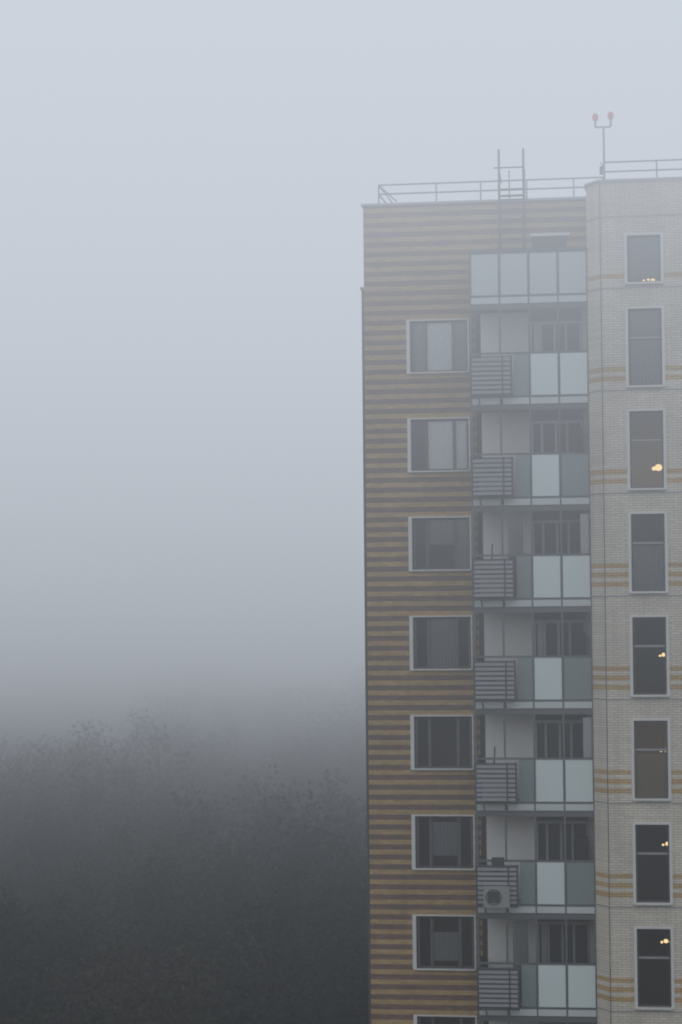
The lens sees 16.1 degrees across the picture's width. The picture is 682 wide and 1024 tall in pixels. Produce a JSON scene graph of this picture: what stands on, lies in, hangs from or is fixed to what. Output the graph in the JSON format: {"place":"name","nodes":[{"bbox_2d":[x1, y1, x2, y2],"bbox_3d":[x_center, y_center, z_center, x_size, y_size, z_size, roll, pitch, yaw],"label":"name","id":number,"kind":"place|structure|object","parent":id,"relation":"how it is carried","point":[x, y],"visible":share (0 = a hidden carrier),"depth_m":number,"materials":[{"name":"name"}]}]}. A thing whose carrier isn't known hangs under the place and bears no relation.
{"place":"outdoors","nodes":[
{"label":"outdoors","id":0,"kind":"place"},
{"bbox_2d":[0,626,364,1022],"bbox_3d":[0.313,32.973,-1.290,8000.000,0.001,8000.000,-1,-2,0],"label":"ground","id":1,"kind":"structure","parent":0,"point":[38,667],"depth_m":1600.36,"materials":[{"name":"grey plant"}]},
{"bbox_2d":[0,639,368,1023],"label":"forest","id":2,"kind":"object","parent":1,"relation":"on","point":[287,770],"visible":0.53,"depth_m":163.40,"materials":[{"name":"green plant"}]},
{"bbox_2d":[361,290,370,1023],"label":"gable pilaster","id":3,"kind":"object","parent":1,"relation":"on","point":[366,675],"visible":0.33,"depth_m":74.03,"materials":[{"name":"metal"}]},
{"bbox_2d":[363,199,587,1023],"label":"striped brick wall","id":4,"kind":"structure","parent":1,"relation":"on","point":[416,262],"depth_m":73.28,"materials":[{"name":"brown brick"}]},
{"bbox_2d":[493,148,525,249],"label":"roof ladder","id":5,"kind":"object","parent":4,"relation":"attached to","point":[509,189],"visible":0.95,"depth_m":73.05,"materials":[{"name":"grey metal"}]},
{"bbox_2d":[361,177,681,207],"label":"roof coping","id":6,"kind":"object","parent":4,"relation":"on","point":[529,199],"visible":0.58,"depth_m":73.14,"materials":[{"name":"grey metal"}]},
{"bbox_2d":[468,247,586,255],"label":"balcony canopy","id":7,"kind":"object","parent":4,"relation":"attached to","point":[528,250],"visible":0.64,"depth_m":71.76,"materials":[{"name":"grey metal"}]},
{"bbox_2d":[378,159,681,202],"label":"roof railing","id":8,"kind":"object","parent":4,"relation":"on","point":[436,183],"visible":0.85,"depth_m":73.38,"materials":[{"name":"grey metal"}]},
{"bbox_2d":[473,301,591,1016],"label":"balcony slab","id":9,"kind":"structure","parent":4,"relation":"attached to","point":[530,606],"depth_m":71.42,"materials":[{"name":"grey concrete"}]},
{"bbox_2d":[471,355,481,967],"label":"balcony cheek","id":10,"kind":"object","parent":9,"relation":"on","point":[479,863],"visible":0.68,"depth_m":72.25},
{"bbox_2d":[491,544,495,762],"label":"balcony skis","id":11,"kind":"object","parent":9,"relation":"attached to","point":[494,746],"visible":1,"depth_m":71.51},
{"bbox_2d":[471,358,517,1006],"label":"air conditioner basket","id":12,"kind":"object","parent":9,"relation":"attached to","point":[493,678],"visible":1,"depth_m":71.14,"materials":[{"name":"metal"}]},
{"bbox_2d":[470,355,519,1014],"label":"air conditioner basket frame","id":13,"kind":"object","parent":9,"relation":"attached to","point":[509,1009],"visible":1,"depth_m":71.09,"materials":[{"name":"grey metal"}]},
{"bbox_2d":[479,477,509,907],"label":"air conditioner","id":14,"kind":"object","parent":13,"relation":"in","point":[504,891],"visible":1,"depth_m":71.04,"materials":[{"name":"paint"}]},
{"bbox_2d":[486,889,501,904],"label":"air conditioner grille","id":15,"kind":"object","parent":14,"relation":"attached to","point":[493,897],"visible":1,"depth_m":70.65,"materials":[{"name":"black metal"}]},
{"bbox_2d":[473,357,519,1003],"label":"grilles","id":16,"kind":"object","parent":9,"relation":"attached to","point":[507,597],"visible":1,"depth_m":71.48,"materials":[{"name":"metal"}]},
{"bbox_2d":[471,295,595,1016],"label":"balcony fascia","id":17,"kind":"structure","parent":9,"relation":"attached to","point":[526,603],"depth_m":71.32,"materials":[{"name":"grey concrete"}]},
{"bbox_2d":[514,352,595,1007],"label":"balcony panel","id":18,"kind":"structure","parent":9,"relation":"attached to","point":[548,685],"depth_m":71.21,"materials":[{"name":"grey glass"}]},
{"bbox_2d":[469,249,597,1023],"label":"balcony frame","id":19,"kind":"object","parent":4,"relation":"attached to","point":[534,711],"visible":1,"depth_m":71.33,"materials":[{"name":"grey metal"}]},
{"bbox_2d":[471,251,585,295],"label":"glass panels","id":20,"kind":"object","parent":19,"relation":"attached to","point":[513,273],"visible":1,"depth_m":71.78,"materials":[{"name":"grey glass"}]},
{"bbox_2d":[480,311,595,1023],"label":"balcony back wall","id":21,"kind":"structure","parent":4,"relation":"attached to","point":[518,632],"depth_m":72.75,"materials":[{"name":"white paint"}]},
{"bbox_2d":[475,314,488,1023],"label":"balcony back shadow strip","id":22,"kind":"object","parent":21,"relation":"attached to","point":[481,647],"visible":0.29,"depth_m":72.90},
{"bbox_2d":[530,311,590,1023],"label":"balcony door unit","id":23,"kind":"structure","parent":21,"relation":"in","point":[581,934],"depth_m":72.57,"materials":[{"name":"grey glass"}]},
{"bbox_2d":[530,320,589,1023],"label":"balcony door frame","id":24,"kind":"object","parent":23,"relation":"attached to","point":[545,925],"visible":0.46,"depth_m":72.50,"materials":[{"name":"grey metal"}]},
{"bbox_2d":[532,236,566,248],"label":"vent opening","id":25,"kind":"object","parent":4,"relation":"attached to","point":[547,242],"visible":0.77,"depth_m":73.17,"materials":[{"name":"grey metal"}]},
{"bbox_2d":[530,232,569,236],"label":"vent lintel","id":26,"kind":"structure","parent":4,"relation":"attached to","point":[550,234],"depth_m":73.03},
{"bbox_2d":[586,179,681,1023],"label":"white brick wall","id":27,"kind":"structure","parent":1,"relation":"on","point":[650,197],"depth_m":70.40,"materials":[{"name":"white brick"}]},
{"bbox_2d":[406,232,674,1023],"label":"window trim","id":28,"kind":"structure","parent":27,"relation":"attached to","point":[630,631],"depth_m":70.45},
{"bbox_2d":[412,322,473,1023],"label":"window sash","id":29,"kind":"object","parent":28,"relation":"in","point":[428,652],"depth_m":73.18,"materials":[{"name":"grey metal"}]},
{"bbox_2d":[427,323,591,757],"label":"white curtains","id":30,"kind":"object","parent":28,"relation":"attached to","point":[440,433],"visible":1,"depth_m":73.49,"materials":[{"name":"white fabric"}]},
{"bbox_2d":[413,237,663,1002],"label":"grey curtains","id":31,"kind":"object","parent":28,"relation":"attached to","point":[645,368],"visible":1,"depth_m":71.81,"materials":[{"name":"grey fabric"}]},
{"bbox_2d":[410,235,671,1023],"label":"window frame","id":32,"kind":"object","parent":28,"relation":"in","point":[457,667],"visible":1,"depth_m":72.83,"materials":[{"name":"white plastic"}]},
{"bbox_2d":[630,336,668,958],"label":"window transom","id":33,"kind":"object","parent":32,"relation":"attached to","point":[649,645],"depth_m":70.31,"materials":[{"name":"grey metal"}]},
{"bbox_2d":[636,754,666,795],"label":"beige curtains","id":34,"kind":"object","parent":28,"relation":"attached to","point":[651,774],"visible":1,"depth_m":70.19,"materials":[{"name":"beige fabric"}]},
{"bbox_2d":[594,119,611,178],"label":"light mast pole","id":35,"kind":"object","parent":27,"relation":"on","point":[603,129],"visible":1,"depth_m":71.06,"materials":[{"name":"grey metal"}]},
{"bbox_2d":[592,112,613,120],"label":"obstruction lamp","id":36,"kind":"object","parent":35,"relation":"attached to","point":[610,115],"visible":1,"depth_m":71.07,"materials":[{"name":"red glass"}]},
{"bbox_2d":[599,182,611,1023],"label":"corner joint","id":37,"kind":"object","parent":27,"relation":"attached to","point":[605,604],"visible":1,"depth_m":70.40,"materials":[{"name":"metal"}]},
{"bbox_2d":[586,214,681,1012],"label":"string course","id":38,"kind":"object","parent":27,"relation":"attached to","point":[637,595],"visible":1,"depth_m":70.30,"materials":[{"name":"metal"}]},
{"bbox_2d":[0,0,681,629],"label":"sky","id":39,"kind":"structure","parent":0,"point":[184,184],"materials":[{"name":"grey"}]},
{"bbox_2d":[472,311,482,1023],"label":"wall","id":40,"kind":"structure","parent":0,"point":[476,614],"depth_m":72.53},
{"bbox_2d":[492,857,503,865],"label":"balcony planter","id":41,"kind":"object","parent":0,"point":[497,861],"visible":1,"depth_m":70.92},
{"bbox_2d":[409,281,671,1009],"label":"window sill","id":42,"kind":"structure","parent":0,"point":[644,799],"depth_m":72.51,"materials":[{"name":"grey metal"}]},
{"bbox_2d":[414,276,669,1023],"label":"room backs","id":43,"kind":"object","parent":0,"point":[654,982],"visible":0.16,"depth_m":72.99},
{"bbox_2d":[570,427,587,859],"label":"balcony shelving","id":44,"kind":"object","parent":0,"point":[576,445],"visible":0.36,"depth_m":71.90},
{"bbox_2d":[650,276,665,937],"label":"ceiling lamp stem","id":45,"kind":"object","parent":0,"point":[661,654],"visible":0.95,"depth_m":70.91,"materials":[{"name":"metal"}]},
{"bbox_2d":[642,278,667,942],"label":"ceiling lamp bulbs","id":46,"kind":"object","parent":45,"relation":"attached to","point":[657,467],"visible":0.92,"depth_m":70.91,"materials":[{"name":"yellow glass"}]}
]}

